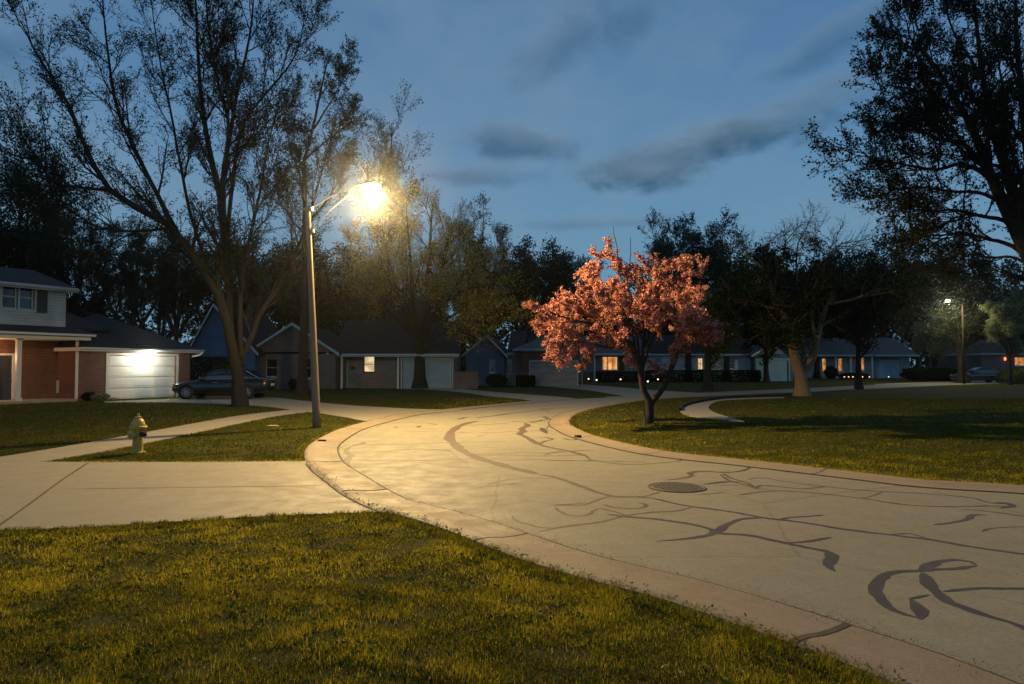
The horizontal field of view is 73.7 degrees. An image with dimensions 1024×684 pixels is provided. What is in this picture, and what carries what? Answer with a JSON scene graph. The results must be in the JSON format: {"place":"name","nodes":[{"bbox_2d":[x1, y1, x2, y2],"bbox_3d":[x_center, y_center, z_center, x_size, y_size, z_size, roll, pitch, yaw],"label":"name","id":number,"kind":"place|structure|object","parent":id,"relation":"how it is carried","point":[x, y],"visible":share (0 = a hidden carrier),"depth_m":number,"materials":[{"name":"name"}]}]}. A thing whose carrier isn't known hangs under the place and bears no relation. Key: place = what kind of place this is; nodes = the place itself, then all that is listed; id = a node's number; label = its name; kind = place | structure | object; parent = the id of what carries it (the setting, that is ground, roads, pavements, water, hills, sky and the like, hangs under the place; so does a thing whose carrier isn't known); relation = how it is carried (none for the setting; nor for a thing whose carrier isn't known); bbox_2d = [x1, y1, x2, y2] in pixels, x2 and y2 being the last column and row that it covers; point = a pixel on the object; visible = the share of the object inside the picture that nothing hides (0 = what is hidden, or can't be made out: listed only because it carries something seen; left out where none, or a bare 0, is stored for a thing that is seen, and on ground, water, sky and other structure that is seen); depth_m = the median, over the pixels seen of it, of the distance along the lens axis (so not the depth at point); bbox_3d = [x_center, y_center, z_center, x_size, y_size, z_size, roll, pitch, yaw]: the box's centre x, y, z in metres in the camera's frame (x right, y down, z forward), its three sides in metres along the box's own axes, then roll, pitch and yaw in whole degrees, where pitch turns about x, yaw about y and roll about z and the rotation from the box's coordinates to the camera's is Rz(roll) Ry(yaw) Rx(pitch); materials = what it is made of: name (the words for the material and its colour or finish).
{"place":"outdoors","nodes":[
{"label":"outdoors","id":0,"kind":"place"},
{"bbox_2d":[0,407,345,462],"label":"sidewalk","id":1,"kind":"structure","parent":0,"point":[79,450],"depth_m":14.99,"materials":[{"name":"concrete"}]},
{"bbox_2d":[0,461,384,531],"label":"driveway","id":2,"kind":"structure","parent":0,"point":[48,495],"depth_m":8.71,"materials":[{"name":"concrete"}]},
{"bbox_2d":[190,304,298,375],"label":"gabled house","id":3,"kind":"structure","parent":0,"point":[209,338],"depth_m":47.05,"materials":[{"name":"blue"}]},
{"bbox_2d":[105,397,462,421],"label":"driveway","id":4,"kind":"structure","parent":0,"point":[361,413],"depth_m":27.11,"materials":[{"name":"concrete"}]},
{"bbox_2d":[172,369,275,398],"bbox_3d":[-14.296,2.078,33.972,4.727,1.492,2.140,0,-2,-3],"label":"parked car","id":5,"kind":"object","parent":4,"relation":"on","point":[218,381],"visible":0.94,"depth_m":33.19,"materials":[{"name":"paint"}]},
{"bbox_2d":[399,388,574,401],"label":"driveway","id":6,"kind":"structure","parent":0,"point":[521,396],"depth_m":37.04,"materials":[{"name":"concrete"}]},
{"bbox_2d":[0,378,1023,683],"bbox_3d":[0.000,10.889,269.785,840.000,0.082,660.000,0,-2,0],"label":"lawn","id":7,"kind":"structure","parent":0,"point":[986,392],"depth_m":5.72,"materials":[{"name":"green plant"}]},
{"bbox_2d":[0,198,47,268],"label":"shade tree","id":8,"kind":"object","parent":7,"relation":"on","point":[12,242],"visible":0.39,"depth_m":51.77,"materials":[{"name":"green plant"}]},
{"bbox_2d":[0,128,107,274],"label":"shade tree","id":9,"kind":"object","parent":7,"relation":"on","point":[9,257],"visible":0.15,"depth_m":53.82,"materials":[{"name":"green plant"}]},
{"bbox_2d":[1,174,136,317],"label":"shade tree","id":10,"kind":"object","parent":7,"relation":"on","point":[43,247],"visible":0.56,"depth_m":50.94,"materials":[{"name":"green plant"}]},
{"bbox_2d":[80,392,95,400],"bbox_3d":[-19.885,2.527,31.937,0.929,0.502,0.748,0,-2,0],"label":"shrub","id":11,"kind":"object","parent":7,"relation":"on","point":[88,397],"visible":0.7,"depth_m":31.72,"materials":[{"name":"green plant"}]},
{"bbox_2d":[44,247,139,325],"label":"shade tree","id":12,"kind":"object","parent":7,"relation":"on","point":[97,306],"visible":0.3,"depth_m":62.33,"materials":[{"name":"green plant"}]},
{"bbox_2d":[90,392,110,401],"bbox_3d":[-18.857,2.527,31.333,0.898,0.477,0.752,0,-2,0],"label":"shrub","id":13,"kind":"object","parent":7,"relation":"on","point":[97,397],"visible":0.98,"depth_m":31.21,"materials":[{"name":"green plant"}]},
{"bbox_2d":[0,266,204,404],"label":"two storey house","id":14,"kind":"structure","parent":7,"relation":"on","point":[51,350],"depth_m":31.96,"materials":[{"name":"red brick"}]},
{"bbox_2d":[0,355,11,399],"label":"front door","id":15,"kind":"structure","parent":14,"relation":"in","point":[5,360],"depth_m":30.34,"materials":[{"name":"metal"}]},
{"bbox_2d":[2,286,18,310],"bbox_3d":[-22.261,-2.023,30.234,0.250,1.250,0.742,-1,-2,28],"label":"window","id":16,"kind":"structure","parent":14,"relation":"in","point":[9,293],"depth_m":30.31,"materials":[{"name":"clear glass"}]},
{"bbox_2d":[19,288,34,311],"bbox_3d":[-21.941,-2.002,30.838,0.250,1.250,0.742,-1,-2,28],"label":"window","id":17,"kind":"structure","parent":14,"relation":"in","point":[26,295],"depth_m":30.91,"materials":[{"name":"clear glass"}]},
{"bbox_2d":[108,355,174,398],"bbox_3d":[-18.679,1.760,34.442,0.066,2.150,3.612,-1,-2,28],"label":"garage door","id":18,"kind":"structure","parent":14,"relation":"in","point":[129,376],"depth_m":34.36,"materials":[{"name":"paint"}]},
{"bbox_2d":[68,187,192,327],"bbox_3d":[-28.256,-3.991,50.754,7.408,14.780,8.435,0,-2,13],"label":"shade tree","id":19,"kind":"object","parent":7,"relation":"on","point":[138,289],"visible":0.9,"depth_m":49.36,"materials":[{"name":"green plant"}]},
{"bbox_2d":[127,413,147,453],"bbox_3d":[-7.024,1.726,12.800,0.327,0.770,0.327,1,-2,-25],"label":"fire hydrant","id":20,"kind":"object","parent":7,"relation":"on","point":[137,433],"visible":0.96,"depth_m":12.73,"materials":[{"name":"yellow metal"}]},
{"bbox_2d":[119,246,196,338],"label":"shade tree","id":21,"kind":"object","parent":7,"relation":"on","point":[159,316],"visible":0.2,"depth_m":65.49,"materials":[{"name":"green plant"}]},
{"bbox_2d":[130,223,223,340],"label":"shade tree","id":22,"kind":"object","parent":7,"relation":"on","point":[182,297],"visible":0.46,"depth_m":60.03,"materials":[{"name":"green plant"}]},
{"bbox_2d":[0,0,361,406],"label":"maple tree","id":23,"kind":"object","parent":7,"relation":"on","point":[232,324],"visible":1,"depth_m":27.10,"materials":[{"name":"brown plant"}]},
{"bbox_2d":[177,241,237,338],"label":"shade tree","id":24,"kind":"object","parent":7,"relation":"on","point":[202,314],"visible":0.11,"depth_m":72.55,"materials":[{"name":"green plant"}]},
{"bbox_2d":[190,356,243,394],"bbox_3d":[-17.114,1.919,38.961,3.316,2.295,1.599,0,-2,0],"label":"hedge","id":25,"kind":"object","parent":7,"relation":"on","point":[208,366],"visible":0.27,"depth_m":38.38,"materials":[{"name":"green plant"}]},
{"bbox_2d":[206,233,278,323],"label":"shade tree","id":26,"kind":"object","parent":7,"relation":"on","point":[250,283],"visible":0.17,"depth_m":64.62,"materials":[{"name":"green plant"}]},
{"bbox_2d":[248,229,333,329],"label":"shade tree","id":27,"kind":"object","parent":7,"relation":"on","point":[287,315],"visible":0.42,"depth_m":58.73,"materials":[{"name":"green plant"}]},
{"bbox_2d":[288,378,296,389],"bbox_3d":[-14.880,2.851,46.428,0.699,0.828,0.591,0,-2,0],"label":"shrub","id":28,"kind":"object","parent":7,"relation":"on","point":[292,384],"visible":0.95,"depth_m":46.31,"materials":[{"name":"green plant"}]},
{"bbox_2d":[253,31,374,395],"bbox_3d":[-10.567,-7.292,37.656,6.344,20.476,4.758,0,-2,0],"label":"maple tree","id":29,"kind":"object","parent":7,"relation":"on","point":[302,387],"visible":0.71,"depth_m":37.27,"materials":[{"name":"brown plant"}]},
{"bbox_2d":[308,268,339,353],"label":"shade tree","id":30,"kind":"object","parent":7,"relation":"on","point":[318,326],"visible":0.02,"depth_m":74.27,"materials":[{"name":"green plant"}]},
{"bbox_2d":[289,179,380,427],"bbox_3d":[-4.761,-1.172,18.650,0.488,7.034,2.701,-2,-3,44],"label":"street lamp","id":31,"kind":"object","parent":7,"relation":"on","point":[372,186],"visible":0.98,"depth_m":18.11,"materials":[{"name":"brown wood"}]},
{"bbox_2d":[308,238,370,335],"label":"shade tree","id":32,"kind":"object","parent":7,"relation":"on","point":[336,307],"visible":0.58,"depth_m":60.21,"materials":[{"name":"green plant"}]},
{"bbox_2d":[256,320,466,388],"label":"ranch house","id":33,"kind":"structure","parent":7,"relation":"on","point":[372,354],"depth_m":48.91,"materials":[{"name":"grey brick"}]},
{"bbox_2d":[265,358,276,377],"bbox_3d":[-16.931,1.806,48.061,0.965,1.445,0.250,0,-2,0],"label":"window","id":34,"kind":"structure","parent":33,"relation":"in","point":[271,363],"depth_m":48.13,"materials":[{"name":"clear glass"}]},
{"bbox_2d":[307,358,310,378],"bbox_3d":[-14.474,1.831,48.060,0.852,1.595,0.250,0,-2,0],"label":"window","id":35,"kind":"structure","parent":33,"relation":"in","point":[308,359],"depth_m":48.13,"materials":[{"name":"clear glass"}]},
{"bbox_2d":[343,360,346,385],"bbox_3d":[-12.348,2.288,50.096,0.446,1.930,0.110,0,-2,0],"label":"front door","id":36,"kind":"structure","parent":33,"relation":"in","point":[344,361],"depth_m":50.10,"materials":[{"name":"metal"}]},
{"bbox_2d":[363,357,374,372],"bbox_3d":[-10.489,1.630,50.169,0.962,1.358,0.250,0,-2,0],"label":"window","id":37,"kind":"structure","parent":33,"relation":"in","point":[369,362],"depth_m":50.23,"materials":[{"name":"glass"}]},
{"bbox_2d":[403,359,449,387],"bbox_3d":[-6.138,2.279,48.918,3.373,2.107,0.066,0,-2,0],"label":"garage door","id":38,"kind":"structure","parent":33,"relation":"in","point":[437,371],"depth_m":48.89,"materials":[{"name":"white metal"}]},
{"bbox_2d":[342,250,411,319],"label":"shade tree","id":39,"kind":"object","parent":7,"relation":"on","point":[381,314],"visible":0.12,"depth_m":78.83,"materials":[{"name":"green plant"}]},
{"bbox_2d":[336,78,432,327],"bbox_3d":[-9.813,-8.461,52.351,7.737,23.841,7.168,0,-2,0],"label":"shade tree","id":40,"kind":"object","parent":7,"relation":"on","point":[391,179],"visible":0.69,"depth_m":51.90,"materials":[{"name":"green plant"}]},
{"bbox_2d":[393,272,450,319],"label":"shade tree","id":41,"kind":"object","parent":7,"relation":"on","point":[418,299],"visible":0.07,"depth_m":82.69,"materials":[{"name":"green plant"}]},
{"bbox_2d":[329,173,542,388],"bbox_3d":[-5.844,-4.414,44.096,11.390,15.176,21.141,1,-2,-17],"label":"shade tree","id":42,"kind":"object","parent":7,"relation":"on","point":[417,327],"visible":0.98,"depth_m":45.77,"materials":[{"name":"green plant"}]},
{"bbox_2d":[453,372,478,388],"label":"garden wall","id":43,"kind":"structure","parent":7,"relation":"on","point":[465,380],"depth_m":48.22,"materials":[{"name":"brown brick"}]},
{"bbox_2d":[438,191,518,346],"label":"shade tree","id":44,"kind":"object","parent":7,"relation":"on","point":[502,232],"visible":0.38,"depth_m":65.37,"materials":[{"name":"green plant"}]},
{"bbox_2d":[448,266,512,343],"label":"shade tree","id":45,"kind":"object","parent":7,"relation":"on","point":[504,334],"visible":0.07,"depth_m":89.59,"materials":[{"name":"green plant"}]},
{"bbox_2d":[484,373,507,386],"bbox_3d":[-1.197,2.948,52.915,1.901,1.138,1.494,0,-2,0],"label":"shrub","id":46,"kind":"object","parent":7,"relation":"on","point":[497,377],"visible":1,"depth_m":52.61,"materials":[{"name":"green plant"}]},
{"bbox_2d":[4,457,1014,683],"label":"dead leaves","id":47,"kind":"object","parent":7,"relation":"on","point":[767,631],"visible":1,"depth_m":4.89,"materials":[{"name":"plant"}]},
{"bbox_2d":[0,288,1023,374],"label":"woods","id":48,"kind":"object","parent":7,"relation":"on","point":[925,362],"visible":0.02,"depth_m":125.69,"materials":[{"name":"green plant"}]},
{"bbox_2d":[488,234,553,338],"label":"shade tree","id":49,"kind":"object","parent":7,"relation":"on","point":[528,267],"visible":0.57,"depth_m":71.22,"materials":[{"name":"green plant"}]},
{"bbox_2d":[461,331,584,385],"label":"gabled house","id":50,"kind":"structure","parent":7,"relation":"on","point":[520,355],"depth_m":55.30,"materials":[{"name":"blue"}]},
{"bbox_2d":[489,359,495,372],"bbox_3d":[-1.593,1.933,55.402,0.618,1.195,0.250,0,-2,4],"label":"window","id":51,"kind":"structure","parent":50,"relation":"in","point":[492,361],"depth_m":55.47,"materials":[{"name":"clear glass"}]},
{"bbox_2d":[505,359,512,373],"bbox_3d":[-0.259,1.989,56.309,0.713,1.345,0.250,0,-2,4],"label":"window","id":52,"kind":"structure","parent":50,"relation":"in","point":[509,361],"depth_m":56.38,"materials":[{"name":"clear glass"}]},
{"bbox_2d":[531,362,576,385],"bbox_3d":[3.328,2.554,54.607,3.677,1.949,0.066,0,-2,4],"label":"garage door","id":53,"kind":"structure","parent":50,"relation":"in","point":[546,373],"depth_m":54.57,"materials":[{"name":"white metal"}]},
{"bbox_2d":[516,375,535,386],"bbox_3d":[1.064,3.046,53.122,1.577,0.979,1.156,0,-2,0],"label":"hedge","id":54,"kind":"object","parent":7,"relation":"on","point":[529,381],"visible":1,"depth_m":52.69,"materials":[{"name":"green plant"}]},
{"bbox_2d":[531,232,577,340],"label":"shade tree","id":55,"kind":"object","parent":7,"relation":"on","point":[557,273],"visible":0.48,"depth_m":79.24,"materials":[{"name":"green plant"}]},
{"bbox_2d":[566,250,607,335],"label":"shade tree","id":56,"kind":"object","parent":7,"relation":"on","point":[580,264],"visible":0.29,"depth_m":94.65,"materials":[{"name":"green plant"}]},
{"bbox_2d":[581,279,643,335],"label":"shade tree","id":57,"kind":"object","parent":7,"relation":"on","point":[590,331],"visible":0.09,"depth_m":90.56,"materials":[{"name":"green plant"}]},
{"bbox_2d":[521,227,728,423],"bbox_3d":[3.103,-0.506,19.420,5.712,5.734,4.967,0,-2,0],"label":"crabapple tree","id":58,"kind":"object","parent":7,"relation":"on","point":[610,297],"visible":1,"depth_m":18.98,"materials":[{"name":"pink plant"}]},
{"bbox_2d":[595,371,663,381],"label":"hedge","id":59,"kind":"object","parent":7,"relation":"on","point":[599,375],"visible":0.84,"depth_m":67.39,"materials":[{"name":"green plant"}]},
{"bbox_2d":[629,271,676,334],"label":"shade tree","id":60,"kind":"object","parent":7,"relation":"on","point":[666,330],"visible":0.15,"depth_m":98.14,"materials":[{"name":"green plant"}]},
{"bbox_2d":[303,400,1020,683],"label":"kerb","id":61,"kind":"structure","parent":7,"relation":"on","point":[921,665],"depth_m":4.96,"materials":[{"name":"concrete"}]},
{"bbox_2d":[573,335,792,380],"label":"ranch house","id":62,"kind":"structure","parent":7,"relation":"on","point":[779,367],"depth_m":71.94,"materials":[{"name":"grey"}]},
{"bbox_2d":[602,356,617,370],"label":"window","id":63,"kind":"structure","parent":62,"relation":"in","point":[609,363],"depth_m":72.20,"materials":[{"name":"orange glass"}]},
{"bbox_2d":[757,360,787,380],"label":"garage door","id":64,"kind":"structure","parent":62,"relation":"in","point":[778,369],"depth_m":71.10,"materials":[{"name":"white metal"}]},
{"bbox_2d":[637,204,738,379],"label":"shade tree","id":65,"kind":"object","parent":7,"relation":"on","point":[692,238],"visible":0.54,"depth_m":68.85,"materials":[{"name":"green plant"}]},
{"bbox_2d":[646,370,761,381],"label":"hedge","id":66,"kind":"object","parent":7,"relation":"on","point":[755,376],"visible":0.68,"depth_m":68.44,"materials":[{"name":"green plant"}]},
{"bbox_2d":[663,282,746,390],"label":"shade tree","id":67,"kind":"object","parent":7,"relation":"on","point":[707,385],"visible":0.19,"depth_m":44.72,"materials":[{"name":"green plant"}]},
{"bbox_2d":[700,222,762,378],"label":"shade tree","id":68,"kind":"object","parent":7,"relation":"on","point":[721,255],"visible":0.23,"depth_m":71.06,"materials":[{"name":"green plant"}]},
{"bbox_2d":[679,394,790,409],"bbox_3d":[9.734,2.670,31.216,2.054,0.110,15.123,-1,-2,36],"label":"garden edging","id":69,"kind":"object","parent":7,"relation":"on","point":[714,398],"visible":0.86,"depth_m":34.14,"materials":[{"name":"grey concrete"}]},
{"bbox_2d":[732,270,795,338],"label":"shade tree","id":70,"kind":"object","parent":7,"relation":"on","point":[745,326],"visible":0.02,"depth_m":90.95,"materials":[{"name":"green plant"}]},
{"bbox_2d":[738,298,817,382],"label":"shade tree","id":71,"kind":"object","parent":7,"relation":"on","point":[765,363],"visible":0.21,"depth_m":65.95,"materials":[{"name":"green plant"}]},
{"bbox_2d":[548,383,1023,493],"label":"kerb","id":72,"kind":"structure","parent":7,"relation":"on","point":[559,423],"depth_m":11.37,"materials":[{"name":"concrete"}]},
{"bbox_2d":[748,229,862,377],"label":"shade tree","id":73,"kind":"object","parent":7,"relation":"on","point":[816,374],"visible":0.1,"depth_m":87.41,"materials":[{"name":"green plant"}]},
{"bbox_2d":[702,199,941,395],"bbox_3d":[16.671,-2.461,37.188,11.965,11.023,8.570,-1,-2,20],"label":"shade tree","id":74,"kind":"object","parent":7,"relation":"on","point":[730,298],"visible":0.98,"depth_m":36.21,"materials":[{"name":"green plant"}]},
{"bbox_2d":[823,365,838,378],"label":"shrub","id":75,"kind":"object","parent":7,"relation":"on","point":[830,372],"visible":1,"depth_m":83.61,"materials":[{"name":"green plant"}]},
{"bbox_2d":[837,372,870,379],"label":"shrub","id":76,"kind":"object","parent":7,"relation":"on","point":[850,375],"visible":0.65,"depth_m":79.56,"materials":[{"name":"green plant"}]},
{"bbox_2d":[815,256,922,389],"bbox_3d":[23.554,-1.211,47.157,6.996,8.972,7.032,0,-2,0],"label":"shade tree","id":77,"kind":"object","parent":7,"relation":"on","point":[870,318],"visible":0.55,"depth_m":46.62,"materials":[{"name":"green plant"}]},
{"bbox_2d":[837,218,928,337],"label":"shade tree","id":78,"kind":"object","parent":7,"relation":"on","point":[902,322],"visible":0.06,"depth_m":99.10,"materials":[{"name":"green plant"}]},
{"bbox_2d":[799,0,1023,298],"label":"maple tree","id":79,"kind":"object","parent":7,"relation":"on","point":[988,113],"visible":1,"depth_m":18.51,"materials":[{"name":"green plant"}]},
{"bbox_2d":[890,271,940,366],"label":"shade tree","id":80,"kind":"object","parent":7,"relation":"on","point":[906,336],"visible":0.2,"depth_m":114.23,"materials":[{"name":"green plant"}]},
{"bbox_2d":[899,366,934,380],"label":"shrub","id":81,"kind":"object","parent":7,"relation":"on","point":[913,373],"visible":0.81,"depth_m":71.35,"materials":[{"name":"green plant"}]},
{"bbox_2d":[910,317,956,380],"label":"shade tree","id":82,"kind":"object","parent":7,"relation":"on","point":[923,341],"visible":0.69,"depth_m":72.20,"materials":[{"name":"green plant"}]},
{"bbox_2d":[928,367,956,381],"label":"shrub","id":83,"kind":"object","parent":7,"relation":"on","point":[943,374],"visible":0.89,"depth_m":69.42,"materials":[{"name":"green plant"}]},
{"bbox_2d":[945,298,965,383],"bbox_3d":[39.496,-0.065,60.734,2.003,7.604,0.396,0,-2,-14],"label":"street lamp","id":84,"kind":"object","parent":7,"relation":"on","point":[963,353],"visible":0.98,"depth_m":60.97,"materials":[{"name":"grey metal"}]},
{"bbox_2d":[918,232,1001,382],"bbox_3d":[41.700,-3.471,64.195,7.314,14.688,6.599,0,-2,0],"label":"shade tree","id":85,"kind":"object","parent":7,"relation":"on","point":[950,311],"visible":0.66,"depth_m":63.30,"materials":[{"name":"green plant"}]},
{"bbox_2d":[923,340,1023,377],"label":"ranch house","id":86,"kind":"structure","parent":7,"relation":"on","point":[991,354],"depth_m":84.89,"materials":[{"name":"grey brick"}]},
{"bbox_2d":[1015,357,1023,365],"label":"window","id":87,"kind":"structure","parent":86,"relation":"in","point":[1019,361],"depth_m":84.64,"materials":[{"name":"orange glass"}]},
{"bbox_2d":[968,286,1019,341],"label":"shade tree","id":88,"kind":"object","parent":7,"relation":"on","point":[984,338],"visible":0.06,"depth_m":115.52,"materials":[{"name":"green plant"}]},
{"bbox_2d":[970,254,1023,340],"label":"shade tree","id":89,"kind":"object","parent":7,"relation":"on","point":[1004,292],"visible":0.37,"depth_m":110.72,"materials":[{"name":"green plant"}]},
{"bbox_2d":[977,284,1023,384],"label":"shade tree","id":90,"kind":"object","parent":7,"relation":"on","point":[1005,321],"visible":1,"depth_m":57.65,"materials":[{"name":"green plant"}]},
{"bbox_2d":[994,368,1023,383],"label":"shrub","id":91,"kind":"object","parent":7,"relation":"on","point":[1001,376],"visible":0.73,"depth_m":61.63,"materials":[{"name":"green plant"}]},
{"bbox_2d":[0,0,1023,366],"label":"sky","id":92,"kind":"structure","parent":0,"point":[576,119],"materials":[{"name":"blue"}]},
{"bbox_2d":[525,320,569,342],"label":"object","id":93,"kind":"structure","parent":0,"point":[532,335],"depth_m":84.09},
{"bbox_2d":[543,384,709,396],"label":"driveway","id":94,"kind":"structure","parent":0,"point":[621,391],"depth_m":44.45,"materials":[{"name":"concrete"}]},
{"bbox_2d":[339,381,1023,683],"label":"road","id":95,"kind":"structure","parent":0,"point":[864,546],"depth_m":7.27,"materials":[{"name":"concrete"}]},
{"bbox_2d":[648,482,705,491],"bbox_3d":[2.215,1.947,9.184,0.770,0.011,0.770,0,-2,0],"label":"manhole cover","id":96,"kind":"object","parent":95,"relation":"on","point":[675,486],"visible":1,"depth_m":9.12,"materials":[{"name":"metal"}]},
{"bbox_2d":[337,415,1019,681],"bbox_3d":[1.905,2.117,14.119,16.084,0.020,18.608,1,-2,-37],"label":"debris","id":97,"kind":"object","parent":95,"relation":"on","point":[699,568],"visible":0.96,"depth_m":5.39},
{"bbox_2d":[607,381,978,397],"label":"kerb","id":98,"kind":"structure","parent":95,"relation":"on","point":[777,389],"depth_m":44.49,"materials":[{"name":"concrete"}]},
{"bbox_2d":[950,367,1001,382],"bbox_3d":[44.902,3.191,65.683,4.727,1.492,2.140,0,-2,6],"label":"parked car","id":99,"kind":"object","parent":95,"relation":"on","point":[986,374],"visible":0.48,"depth_m":64.92,"materials":[{"name":"blue paint"}]},
{"bbox_2d":[680,397,783,421],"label":"path","id":100,"kind":"structure","parent":0,"point":[702,410],"depth_m":24.64,"materials":[{"name":"concrete"}]},
{"bbox_2d":[793,338,919,377],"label":"ranch house","id":101,"kind":"structure","parent":0,"point":[891,358],"depth_m":88.39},
{"bbox_2d":[838,358,843,371],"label":"window","id":102,"kind":"structure","parent":101,"relation":"in","point":[840,365],"depth_m":88.32,"materials":[{"name":"orange glass"}]},
{"bbox_2d":[880,361,900,377],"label":"garage door","id":103,"kind":"structure","parent":101,"relation":"in","point":[892,369],"depth_m":88.62,"materials":[{"name":"white metal"}]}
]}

